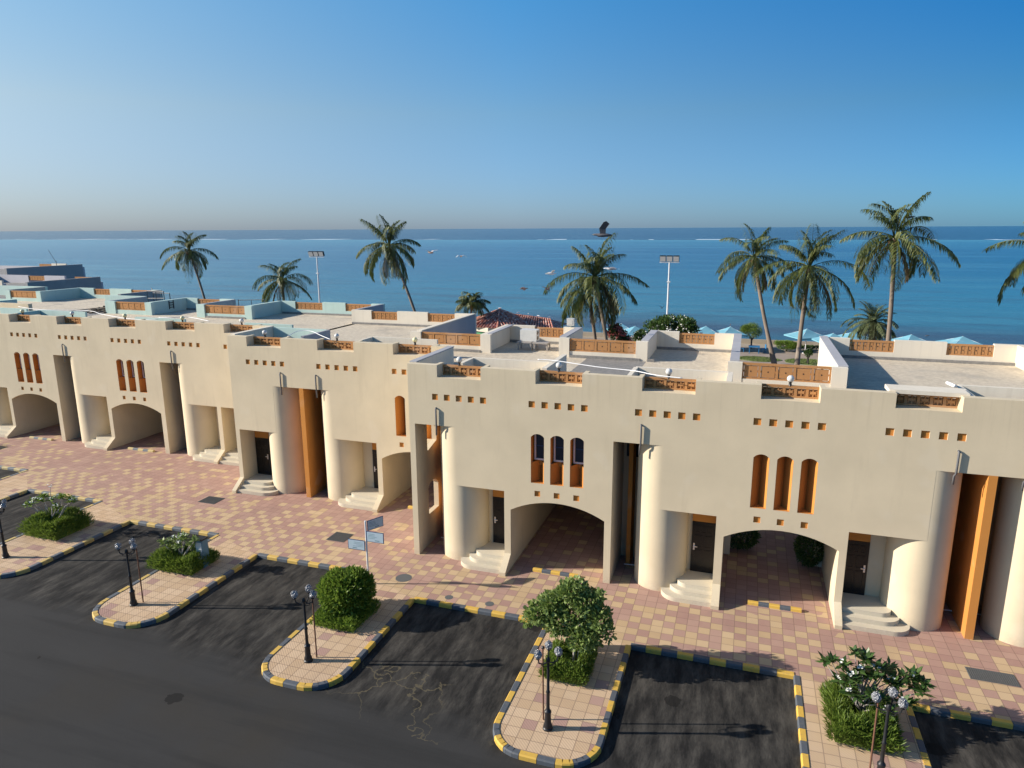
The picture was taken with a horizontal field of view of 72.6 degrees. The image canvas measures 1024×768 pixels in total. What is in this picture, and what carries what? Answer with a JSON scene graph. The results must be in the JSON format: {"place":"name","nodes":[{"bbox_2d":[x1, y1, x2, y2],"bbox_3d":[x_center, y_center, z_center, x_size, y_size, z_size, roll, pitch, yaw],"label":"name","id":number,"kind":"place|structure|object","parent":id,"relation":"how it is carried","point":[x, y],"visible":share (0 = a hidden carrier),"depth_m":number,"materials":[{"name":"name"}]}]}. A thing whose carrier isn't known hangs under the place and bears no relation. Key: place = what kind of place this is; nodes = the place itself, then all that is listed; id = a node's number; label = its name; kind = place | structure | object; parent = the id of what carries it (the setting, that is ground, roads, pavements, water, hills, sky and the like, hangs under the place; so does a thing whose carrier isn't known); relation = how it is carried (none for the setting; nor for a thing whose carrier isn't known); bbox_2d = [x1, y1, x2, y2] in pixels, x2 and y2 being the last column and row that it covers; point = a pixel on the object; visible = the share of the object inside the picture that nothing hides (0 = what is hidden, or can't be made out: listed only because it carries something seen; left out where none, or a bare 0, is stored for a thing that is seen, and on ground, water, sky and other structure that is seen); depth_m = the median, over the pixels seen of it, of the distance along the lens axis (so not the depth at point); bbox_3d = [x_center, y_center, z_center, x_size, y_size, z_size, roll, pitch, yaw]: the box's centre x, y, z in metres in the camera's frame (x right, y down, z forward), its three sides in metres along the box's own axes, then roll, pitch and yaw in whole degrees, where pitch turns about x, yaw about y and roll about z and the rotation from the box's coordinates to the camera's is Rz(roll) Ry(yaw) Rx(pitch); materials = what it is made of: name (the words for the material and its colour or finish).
{"place":"outdoors","nodes":[
{"label":"outdoors","id":0,"kind":"place"},
{"bbox_2d":[0,471,27,497],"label":"pavement","id":1,"kind":"structure","parent":0,"point":[13,484],"depth_m":38.74,"materials":[{"name":"tile"}]},
{"bbox_2d":[0,502,127,572],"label":"pavement","id":2,"kind":"structure","parent":0,"point":[24,551],"depth_m":31.50,"materials":[{"name":"tile"}]},
{"bbox_2d":[0,499,9,558],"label":"street lamp","id":3,"kind":"object","parent":2,"relation":"on","point":[5,554],"visible":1,"depth_m":29.87,"materials":[{"name":"black metal"}]},
{"bbox_2d":[21,484,76,517],"bbox_3d":[-21.609,5.767,32.686,3.392,2.266,1.137,4,13,18],"label":"frangipani","id":4,"kind":"object","parent":2,"relation":"on","point":[61,496],"visible":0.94,"depth_m":32.51,"materials":[{"name":"green plant"}]},
{"bbox_2d":[16,506,95,540],"bbox_3d":[-21.358,6.341,32.660,2.633,1.115,2.467,4,13,18],"label":"hedge","id":5,"kind":"object","parent":2,"relation":"on","point":[46,526],"visible":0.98,"depth_m":32.16,"materials":[{"name":"green plant"}]},
{"bbox_2d":[98,536,254,624],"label":"pavement","id":6,"kind":"structure","parent":0,"point":[163,591],"depth_m":27.41,"materials":[{"name":"tile"}]},
{"bbox_2d":[115,538,137,606],"bbox_3d":[-14.244,7.049,25.966,0.708,2.596,0.564,-9,15,-33],"label":"street lamp","id":7,"kind":"object","parent":6,"relation":"on","point":[134,546],"visible":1,"depth_m":25.90,"materials":[{"name":"black metal"}]},
{"bbox_2d":[136,548,143,601],"bbox_3d":[-13.960,7.132,26.132,0.102,2.360,0.103,-1,13,-4],"label":"pole","id":8,"kind":"object","parent":6,"relation":"on","point":[139,575],"visible":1,"depth_m":26.15,"materials":[{"name":"black metal"}]},
{"bbox_2d":[156,531,199,556],"bbox_3d":[-13.737,6.881,29.143,2.185,1.556,1.143,5,14,24],"label":"frangipani","id":9,"kind":"object","parent":6,"relation":"on","point":[182,537],"visible":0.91,"depth_m":28.99,"materials":[{"name":"green plant"}]},
{"bbox_2d":[145,540,220,575],"bbox_3d":[-13.807,7.146,29.252,2.669,0.951,2.038,4,13,18],"label":"hedge","id":10,"kind":"object","parent":6,"relation":"on","point":[166,559],"visible":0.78,"depth_m":28.76,"materials":[{"name":"green plant"}]},
{"bbox_2d":[195,535,209,567],"bbox_3d":[-12.932,7.014,29.113,0.380,1.260,0.380,4,13,18],"label":"cabinet","id":11,"kind":"object","parent":6,"relation":"on","point":[201,545],"visible":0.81,"depth_m":28.95,"materials":[{"name":"grey metal"}]},
{"bbox_2d":[267,578,410,689],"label":"pavement","id":12,"kind":"structure","parent":0,"point":[338,651],"depth_m":23.53,"materials":[{"name":"tile"}]},
{"bbox_2d":[290,584,315,662],"bbox_3d":[-6.656,7.783,22.501,0.708,2.596,0.564,-9,15,-33],"label":"street lamp","id":13,"kind":"object","parent":12,"relation":"on","point":[308,658],"visible":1,"depth_m":22.45,"materials":[{"name":"black metal"}]},
{"bbox_2d":[312,603,316,657],"bbox_3d":[-6.435,7.859,22.697,0.102,2.360,0.102,10,16,40],"label":"pole","id":14,"kind":"object","parent":12,"relation":"on","point":[314,629],"visible":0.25,"depth_m":22.71,"materials":[{"name":"black metal"}]},
{"bbox_2d":[309,594,380,632],"bbox_3d":[-6.030,8.160,25.284,2.057,0.621,2.170,4,13,18],"label":"hedge","id":15,"kind":"object","parent":12,"relation":"on","point":[340,621],"visible":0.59,"depth_m":24.69,"materials":[{"name":"green plant"}]},
{"bbox_2d":[315,564,376,615],"bbox_3d":[-6.019,7.542,25.399,2.213,1.817,2.152,-6,14,-23],"label":"bush","id":16,"kind":"object","parent":12,"relation":"on","point":[349,585],"visible":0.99,"depth_m":24.99,"materials":[{"name":"green plant"}]},
{"bbox_2d":[348,516,383,570],"bbox_3d":[-5.608,6.568,27.683,1.580,2.700,0.740,4,13,18],"label":"signpost","id":17,"kind":"object","parent":12,"relation":"on","point":[375,537],"visible":0.97,"depth_m":27.32,"materials":[{"name":"white metal"}]},
{"bbox_2d":[0,446,1023,767],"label":"road","id":18,"kind":"structure","parent":0,"point":[418,686],"depth_m":21.28,"materials":[{"name":"grey asphalt"}]},
{"bbox_2d":[0,465,1023,767],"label":"kerb","id":19,"kind":"structure","parent":18,"relation":"on","point":[592,755],"depth_m":22.69,"materials":[{"name":"yellow paint"}]},
{"bbox_2d":[0,226,1023,347],"bbox_3d":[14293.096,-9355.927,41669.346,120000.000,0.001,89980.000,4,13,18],"label":"sea","id":20,"kind":"structure","parent":0,"point":[498,268],"depth_m":246.84,"materials":[{"name":"liquid"}]},
{"bbox_2d":[0,424,1023,724],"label":"pavement","id":21,"kind":"structure","parent":0,"point":[162,486],"depth_m":28.77,"materials":[{"name":"tile"}]},
{"bbox_2d":[29,436,53,440],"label":"parking hump","id":22,"kind":"object","parent":21,"relation":"on","point":[41,438],"visible":1,"depth_m":47.04,"materials":[{"name":"yellow paint"}]},
{"bbox_2d":[0,285,162,310],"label":"villa row","id":23,"kind":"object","parent":21,"relation":"on","point":[34,298],"visible":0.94,"depth_m":64.00,"materials":[{"name":"beige paint"}]},
{"bbox_2d":[128,447,154,451],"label":"parking hump","id":24,"kind":"object","parent":21,"relation":"on","point":[140,449],"visible":1,"depth_m":44.52,"materials":[{"name":"yellow paint"}]},
{"bbox_2d":[0,295,384,465],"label":"villa row","id":25,"kind":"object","parent":21,"relation":"on","point":[105,382],"visible":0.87,"depth_m":44.96,"materials":[{"name":"beige paint"}]},
{"bbox_2d":[18,306,154,319],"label":"hose","id":26,"kind":"object","parent":25,"relation":"on","point":[93,311],"visible":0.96,"depth_m":48.14,"materials":[{"name":"white plastic"}]},
{"bbox_2d":[83,306,105,313],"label":"scrap pile","id":27,"kind":"object","parent":25,"relation":"on","point":[97,309],"visible":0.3,"depth_m":55.01,"materials":[{"name":"grey"}]},
{"bbox_2d":[141,361,144,377],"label":"window","id":28,"kind":"structure","parent":25,"relation":"in","point":[142,363],"depth_m":43.60,"materials":[{"name":"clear glass"}]},
{"bbox_2d":[146,291,170,301],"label":"metal frame","id":29,"kind":"object","parent":25,"relation":"on","point":[156,298],"visible":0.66,"depth_m":56.51,"materials":[{"name":"grey metal"}]},
{"bbox_2d":[198,496,224,503],"bbox_3d":[-15.677,6.060,36.353,1.050,0.038,0.850,4,13,18],"label":"drain grate","id":30,"kind":"object","parent":21,"relation":"on","point":[211,500],"visible":1,"depth_m":36.30,"materials":[{"name":"metal"}]},
{"bbox_2d":[326,532,353,541],"bbox_3d":[-7.878,7.009,31.918,0.920,0.038,0.900,4,13,18],"label":"drain grate","id":31,"kind":"object","parent":21,"relation":"on","point":[339,537],"visible":0.99,"depth_m":31.86,"materials":[{"name":"metal"}]},
{"bbox_2d":[227,309,479,512],"bbox_3d":[-7.021,0.630,40.541,12.526,8.685,13.153,4,13,18],"label":"villa row","id":32,"kind":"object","parent":21,"relation":"on","point":[314,413],"visible":0.94,"depth_m":36.03,"materials":[{"name":"beige paint"}]},
{"bbox_2d":[255,437,271,474],"bbox_3d":[-13.747,3.989,38.467,0.870,2.100,0.130,4,13,18],"label":"door","id":33,"kind":"structure","parent":32,"relation":"in","point":[262,444],"depth_m":38.45,"materials":[{"name":"wood"}]},
{"bbox_2d":[372,450,378,488],"bbox_3d":[-6.824,4.459,36.198,0.870,2.100,0.130,4,13,18],"label":"door","id":34,"kind":"structure","parent":32,"relation":"in","point":[374,452],"depth_m":36.27,"materials":[{"name":"wood"}]},
{"bbox_2d":[356,214,420,311],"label":"coconut palm","id":35,"kind":"object","parent":21,"relation":"on","point":[390,250],"visible":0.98,"depth_m":59.71,"materials":[{"name":"green plant"}]},
{"bbox_2d":[396,574,411,581],"bbox_3d":[-4.373,7.838,28.146,0.660,0.026,0.660,4,13,18],"label":"drain cover","id":36,"kind":"object","parent":21,"relation":"on","point":[403,577],"visible":1,"depth_m":28.16,"materials":[{"name":"metal"}]},
{"bbox_2d":[485,601,493,605],"bbox_3d":[-0.843,8.262,26.166,0.340,0.026,0.340,4,13,18],"label":"drain cover","id":37,"kind":"object","parent":21,"relation":"on","point":[489,603],"visible":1,"depth_m":26.18,"materials":[{"name":"metal"}]},
{"bbox_2d":[533,567,577,576],"bbox_3d":[1.782,7.681,28.399,1.917,0.120,0.200,4,13,18],"label":"parking hump","id":38,"kind":"object","parent":21,"relation":"on","point":[553,572],"visible":0.93,"depth_m":28.36,"materials":[{"name":"yellow paint"}]},
{"bbox_2d":[543,233,648,339],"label":"coconut palm","id":39,"kind":"object","parent":21,"relation":"on","point":[597,265],"visible":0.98,"depth_m":51.20,"materials":[{"name":"green plant"}]},
{"bbox_2d":[607,323,627,351],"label":"bougainvillea","id":40,"kind":"object","parent":21,"relation":"on","point":[616,331],"visible":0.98,"depth_m":53.02,"materials":[{"name":"green plant"}]},
{"bbox_2d":[618,334,633,343],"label":"bougainvillea","id":41,"kind":"object","parent":21,"relation":"on","point":[627,338],"visible":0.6,"depth_m":53.56,"materials":[{"name":"green plant"}]},
{"bbox_2d":[407,324,1023,647],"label":"villa row","id":42,"kind":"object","parent":21,"relation":"on","point":[891,478],"visible":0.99,"depth_m":25.83,"materials":[{"name":"beige paint"}]},
{"bbox_2d":[493,496,504,543],"bbox_3d":[-0.400,5.853,29.801,0.870,2.100,0.130,4,13,18],"label":"door","id":43,"kind":"structure","parent":42,"relation":"in","point":[498,502],"depth_m":29.85,"materials":[{"name":"wood"}]},
{"bbox_2d":[517,340,549,350],"bbox_3d":[1.133,-2.027,36.982,1.700,0.440,0.650,4,13,18],"label":"roof bench","id":44,"kind":"object","parent":42,"relation":"on","point":[537,342],"visible":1,"depth_m":36.79,"materials":[{"name":"grey concrete"}]},
{"bbox_2d":[520,328,538,341],"bbox_3d":[0.950,-2.627,37.261,0.902,0.600,0.600,4,13,18],"label":"air conditioner","id":45,"kind":"object","parent":44,"relation":"on","point":[527,334],"visible":1,"depth_m":37.01,"materials":[{"name":"white metal"}]},
{"bbox_2d":[534,434,543,459],"bbox_3d":[1.127,2.463,27.693,0.460,1.140,0.090,4,13,18],"label":"window","id":46,"kind":"structure","parent":42,"relation":"in","point":[539,440],"depth_m":27.72,"materials":[{"name":"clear glass"}]},
{"bbox_2d":[554,436,563,461],"bbox_3d":[1.881,2.514,27.446,0.460,1.140,0.090,4,13,18],"label":"window","id":47,"kind":"structure","parent":42,"relation":"in","point":[558,441],"depth_m":27.46,"materials":[{"name":"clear glass"}]},
{"bbox_2d":[567,318,574,325],"bbox_3d":[3.257,-3.433,38.504,0.400,0.400,0.400,4,13,18],"label":"spotlight box","id":48,"kind":"object","parent":42,"relation":"on","point":[570,321],"visible":1,"depth_m":38.36,"materials":[{"name":"white plastic"}]},
{"bbox_2d":[573,438,583,463],"bbox_3d":[2.635,2.566,27.199,0.460,1.140,0.090,4,13,18],"label":"window","id":49,"kind":"structure","parent":42,"relation":"in","point":[578,451],"depth_m":27.21,"materials":[{"name":"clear glass"}]},
{"bbox_2d":[538,359,682,378],"bbox_3d":[3.699,-0.630,27.101,6.292,0.094,0.397,9,16,35],"label":"hose","id":50,"kind":"object","parent":42,"relation":"on","point":[612,368],"visible":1,"depth_m":27.07,"materials":[{"name":"white plastic"}]},
{"bbox_2d":[627,443,638,456],"bbox_3d":[5.066,2.275,28.718,0.630,1.500,0.065,4,13,18],"label":"window","id":51,"kind":"structure","parent":42,"relation":"in","point":[637,448],"depth_m":28.80,"materials":[{"name":"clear glass"}]},
{"bbox_2d":[690,521,715,573],"bbox_3d":[7.451,6.387,27.228,0.870,2.100,0.130,4,13,18],"label":"door","id":52,"kind":"structure","parent":42,"relation":"in","point":[703,533],"depth_m":27.22,"materials":[{"name":"wood"}]},
{"bbox_2d":[843,540,869,594],"bbox_3d":[12.544,6.733,25.559,0.870,2.100,0.130,4,13,18],"label":"door","id":53,"kind":"structure","parent":42,"relation":"in","point":[857,556],"depth_m":25.53,"materials":[{"name":"wood"}]},
{"bbox_2d":[945,381,955,387],"bbox_3d":[15.041,0.013,23.888,0.120,0.200,0.911,4,13,18],"label":"hose","id":54,"kind":"object","parent":42,"relation":"on","point":[950,384],"visible":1,"depth_m":23.74,"materials":[{"name":"white plastic"}]},
{"bbox_2d":[730,530,761,549],"bbox_3d":[10.036,6.545,30.474,1.703,1.451,1.427,4,13,18],"label":"bush","id":55,"kind":"object","parent":21,"relation":"on","point":[755,535],"visible":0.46,"depth_m":30.13,"materials":[{"name":"green plant"}]},
{"bbox_2d":[748,600,801,612],"bbox_3d":[9.713,8.218,25.810,1.867,0.120,0.200,4,13,18],"label":"parking hump","id":56,"kind":"object","parent":21,"relation":"on","point":[774,606],"visible":1,"depth_m":25.74,"materials":[{"name":"yellow paint"}]},
{"bbox_2d":[793,534,823,567],"bbox_3d":[12.291,6.789,28.778,1.329,1.610,1.403,4,13,18],"label":"bush","id":57,"kind":"object","parent":21,"relation":"on","point":[801,554],"visible":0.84,"depth_m":28.52,"materials":[{"name":"green plant"}]},
{"bbox_2d":[840,191,960,348],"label":"coconut palm","id":58,"kind":"object","parent":21,"relation":"on","point":[864,256],"visible":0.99,"depth_m":44.58,"materials":[{"name":"green plant"}]},
{"bbox_2d":[964,666,1020,686],"bbox_3d":[15.007,9.152,21.783,1.340,0.038,0.660,4,13,18],"label":"drain grate","id":59,"kind":"object","parent":21,"relation":"on","point":[992,676],"visible":1,"depth_m":21.77,"materials":[{"name":"metal"}]},
{"bbox_2d":[982,223,1023,305],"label":"coconut palm","id":60,"kind":"object","parent":21,"relation":"on","point":[1015,274],"visible":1,"depth_m":44.92,"materials":[{"name":"green plant"}]},
{"bbox_2d":[0,0,1023,230],"label":"sky","id":61,"kind":"structure","parent":0,"point":[116,115],"materials":[{"name":"blue"}]},
{"bbox_2d":[499,632,625,763],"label":"pavement","id":62,"kind":"structure","parent":0,"point":[577,714],"depth_m":20.36,"materials":[{"name":"tile"}]},
{"bbox_2d":[541,646,544,719],"bbox_3d":[0.867,8.479,19.748,0.102,2.360,0.102,-1,13,-4],"label":"pole","id":63,"kind":"object","parent":62,"relation":"on","point":[542,647],"visible":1,"depth_m":19.71,"materials":[{"name":"black metal"}]},
{"bbox_2d":[534,640,561,731],"bbox_3d":[0.999,8.443,19.363,0.564,2.596,0.708,11,17,42],"label":"street lamp","id":64,"kind":"object","parent":62,"relation":"on","point":[547,726],"visible":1,"depth_m":19.31,"materials":[{"name":"black metal"}]},
{"bbox_2d":[537,637,598,686],"bbox_3d":[1.811,8.767,22.239,1.750,0.684,2.045,4,13,18],"label":"hedge","id":65,"kind":"object","parent":62,"relation":"on","point":[563,668],"visible":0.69,"depth_m":21.80,"materials":[{"name":"green plant"}]},
{"bbox_2d":[519,574,617,662],"bbox_3d":[1.794,7.600,22.281,3.233,2.989,1.505,4,13,18],"label":"young tree","id":66,"kind":"object","parent":62,"relation":"on","point":[585,605],"visible":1,"depth_m":21.98,"materials":[{"name":"green plant"}]},
{"bbox_2d":[592,221,611,236],"bbox_3d":[1.713,-2.882,12.973,0.400,0.294,0.260,-5,13,-20],"label":"pigeon","id":67,"kind":"object","parent":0,"point":[602,228],"visible":1,"depth_m":12.96,"materials":[{"name":"grey"}]},
{"bbox_2d":[583,332,818,380],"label":"ground","id":68,"kind":"structure","parent":0,"point":[782,354],"depth_m":77.13,"materials":[{"name":"beige sand"}]},
{"bbox_2d":[0,263,85,281],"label":"villa row","id":69,"kind":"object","parent":68,"relation":"on","point":[69,271],"visible":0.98,"depth_m":109.02,"materials":[{"name":"beige paint"}]},
{"bbox_2d":[0,275,103,289],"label":"villa row","id":70,"kind":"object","parent":68,"relation":"on","point":[55,282],"visible":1,"depth_m":81.55,"materials":[{"name":"beige paint"}]},
{"bbox_2d":[160,232,218,298],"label":"coconut palm","id":71,"kind":"object","parent":68,"relation":"on","point":[189,254],"visible":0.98,"depth_m":79.65,"materials":[{"name":"green plant"}]},
{"bbox_2d":[252,258,312,302],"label":"coconut palm","id":72,"kind":"object","parent":68,"relation":"on","point":[281,280],"visible":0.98,"depth_m":77.38,"materials":[{"name":"green plant"}]},
{"bbox_2d":[308,251,324,302],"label":"floodlight mast","id":73,"kind":"object","parent":68,"relation":"on","point":[315,253],"visible":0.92,"depth_m":84.33,"materials":[{"name":"white metal"}]},
{"bbox_2d":[455,291,490,316],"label":"coconut palm","id":74,"kind":"object","parent":68,"relation":"on","point":[467,304],"visible":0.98,"depth_m":74.40,"materials":[{"name":"green plant"}]},
{"bbox_2d":[476,308,566,344],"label":"pavilion","id":75,"kind":"structure","parent":68,"relation":"on","point":[492,320],"depth_m":75.13,"materials":[{"name":"red tile"}]},
{"bbox_2d":[560,277,617,350],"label":"coconut palm","id":76,"kind":"object","parent":68,"relation":"on","point":[591,315],"visible":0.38,"depth_m":53.04,"materials":[{"name":"green plant"}]},
{"bbox_2d":[624,326,639,349],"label":"parasol","id":77,"kind":"object","parent":68,"relation":"on","point":[631,330],"visible":0.37,"depth_m":79.55,"materials":[{"name":"blue fabric"}]},
{"bbox_2d":[631,328,648,340],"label":"flowering tree","id":78,"kind":"object","parent":68,"relation":"on","point":[640,334],"visible":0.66,"depth_m":59.62,"materials":[{"name":"green plant"}]},
{"bbox_2d":[660,255,678,314],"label":"floodlight mast","id":79,"kind":"object","parent":68,"relation":"on","point":[669,259],"visible":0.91,"depth_m":69.56,"materials":[{"name":"white metal"}]},
{"bbox_2d":[642,314,702,340],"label":"flowering tree","id":80,"kind":"object","parent":68,"relation":"on","point":[680,323],"visible":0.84,"depth_m":60.94,"materials":[{"name":"green plant"}]},
{"bbox_2d":[696,326,717,333],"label":"parasol","id":81,"kind":"object","parent":68,"relation":"on","point":[706,330],"visible":0.39,"depth_m":79.14,"materials":[{"name":"blue fabric"}]},
{"bbox_2d":[717,326,747,335],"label":"parasol","id":82,"kind":"object","parent":68,"relation":"on","point":[730,329],"visible":0.52,"depth_m":78.82,"materials":[{"name":"blue fabric"}]},
{"bbox_2d":[739,322,762,347],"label":"acacia tree","id":83,"kind":"object","parent":68,"relation":"on","point":[753,328],"visible":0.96,"depth_m":80.64,"materials":[{"name":"green plant"}]},
{"bbox_2d":[715,223,792,378],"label":"coconut palm","id":84,"kind":"object","parent":68,"relation":"on","point":[755,263],"visible":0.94,"depth_m":61.61,"materials":[{"name":"green plant"}]},
{"bbox_2d":[749,345,759,353],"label":"picnic table","id":85,"kind":"object","parent":68,"relation":"on","point":[755,346],"visible":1,"depth_m":77.77,"materials":[{"name":"blue paint"}]},
{"bbox_2d":[773,339,802,351],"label":"bush","id":86,"kind":"object","parent":68,"relation":"on","point":[790,344],"visible":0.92,"depth_m":78.39,"materials":[{"name":"green plant"}]},
{"bbox_2d":[784,329,822,353],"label":"parasol","id":87,"kind":"object","parent":68,"relation":"on","point":[809,334],"visible":0.66,"depth_m":76.57,"materials":[{"name":"blue fabric"}]},
{"bbox_2d":[753,223,869,379],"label":"coconut palm","id":88,"kind":"object","parent":68,"relation":"on","point":[811,276],"visible":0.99,"depth_m":54.59,"materials":[{"name":"green plant"}]},
{"bbox_2d":[811,333,839,342],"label":"parasol","id":89,"kind":"object","parent":68,"relation":"on","point":[829,335],"visible":0.31,"depth_m":74.00,"materials":[{"name":"blue fabric"}]},
{"bbox_2d":[838,331,864,342],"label":"parasol","id":90,"kind":"object","parent":68,"relation":"on","point":[846,335],"visible":0.23,"depth_m":74.94,"materials":[{"name":"blue fabric"}]},
{"bbox_2d":[840,300,898,347],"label":"date palm","id":91,"kind":"object","parent":68,"relation":"on","point":[872,327],"visible":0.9,"depth_m":59.66,"materials":[{"name":"green plant"}]},
{"bbox_2d":[891,334,925,340],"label":"parasol","id":92,"kind":"object","parent":68,"relation":"on","point":[910,337],"visible":0.42,"depth_m":72.50,"materials":[{"name":"blue fabric"}]},
{"bbox_2d":[939,336,982,347],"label":"parasol","id":93,"kind":"object","parent":68,"relation":"on","point":[961,340],"visible":0.56,"depth_m":70.89,"materials":[{"name":"blue fabric"}]},
{"bbox_2d":[740,356,781,361],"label":"lawn","id":94,"kind":"structure","parent":0,"point":[756,358],"depth_m":74.13,"materials":[{"name":"green plant"}]},
{"bbox_2d":[583,336,954,353],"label":"beach","id":95,"kind":"structure","parent":0,"point":[760,345],"depth_m":82.98,"materials":[{"name":"beige sand"}]},
{"bbox_2d":[583,332,977,353],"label":"roof railing","id":96,"kind":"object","parent":95,"relation":"on","point":[745,341],"depth_m":84.02,"materials":[{"name":"brown wood"}]},
{"bbox_2d":[801,345,818,349],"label":"bush","id":97,"kind":"object","parent":95,"relation":"on","point":[812,347],"visible":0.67,"depth_m":79.19,"materials":[{"name":"green plant"}]},
{"bbox_2d":[784,358,817,365],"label":"lawn","id":98,"kind":"structure","parent":0,"point":[814,362],"depth_m":72.71,"materials":[{"name":"green plant"}]},
{"bbox_2d":[803,348,812,363],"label":"sapling","id":99,"kind":"object","parent":98,"relation":"on","point":[808,352],"visible":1,"depth_m":71.19,"materials":[{"name":"green plant"}]},
{"bbox_2d":[800,677,924,767],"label":"pavement","id":100,"kind":"structure","parent":0,"point":[823,752],"depth_m":18.84,"materials":[{"name":"tile"}]},
{"bbox_2d":[817,677,910,758],"bbox_3d":[9.812,9.181,19.616,2.151,0.938,2.658,4,13,18],"label":"hedge","id":101,"kind":"object","parent":100,"relation":"on","point":[847,724],"visible":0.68,"depth_m":18.99,"materials":[{"name":"green plant"}]},
{"bbox_2d":[869,703,878,767],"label":"pole","id":102,"kind":"object","parent":100,"relation":"on","point":[873,739],"visible":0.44,"depth_m":17.58,"materials":[{"name":"black metal"}]},
{"bbox_2d":[815,645,935,720],"bbox_3d":[10.148,8.604,19.627,3.106,2.095,1.626,4,13,18],"label":"frangipani","id":103,"kind":"object","parent":100,"relation":"on","point":[859,674],"visible":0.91,"depth_m":19.50,"materials":[{"name":"green plant"}]},
{"bbox_2d":[871,687,908,767],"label":"street lamp","id":104,"kind":"object","parent":100,"relation":"on","point":[902,702],"visible":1,"depth_m":17.25,"materials":[{"name":"black metal"}]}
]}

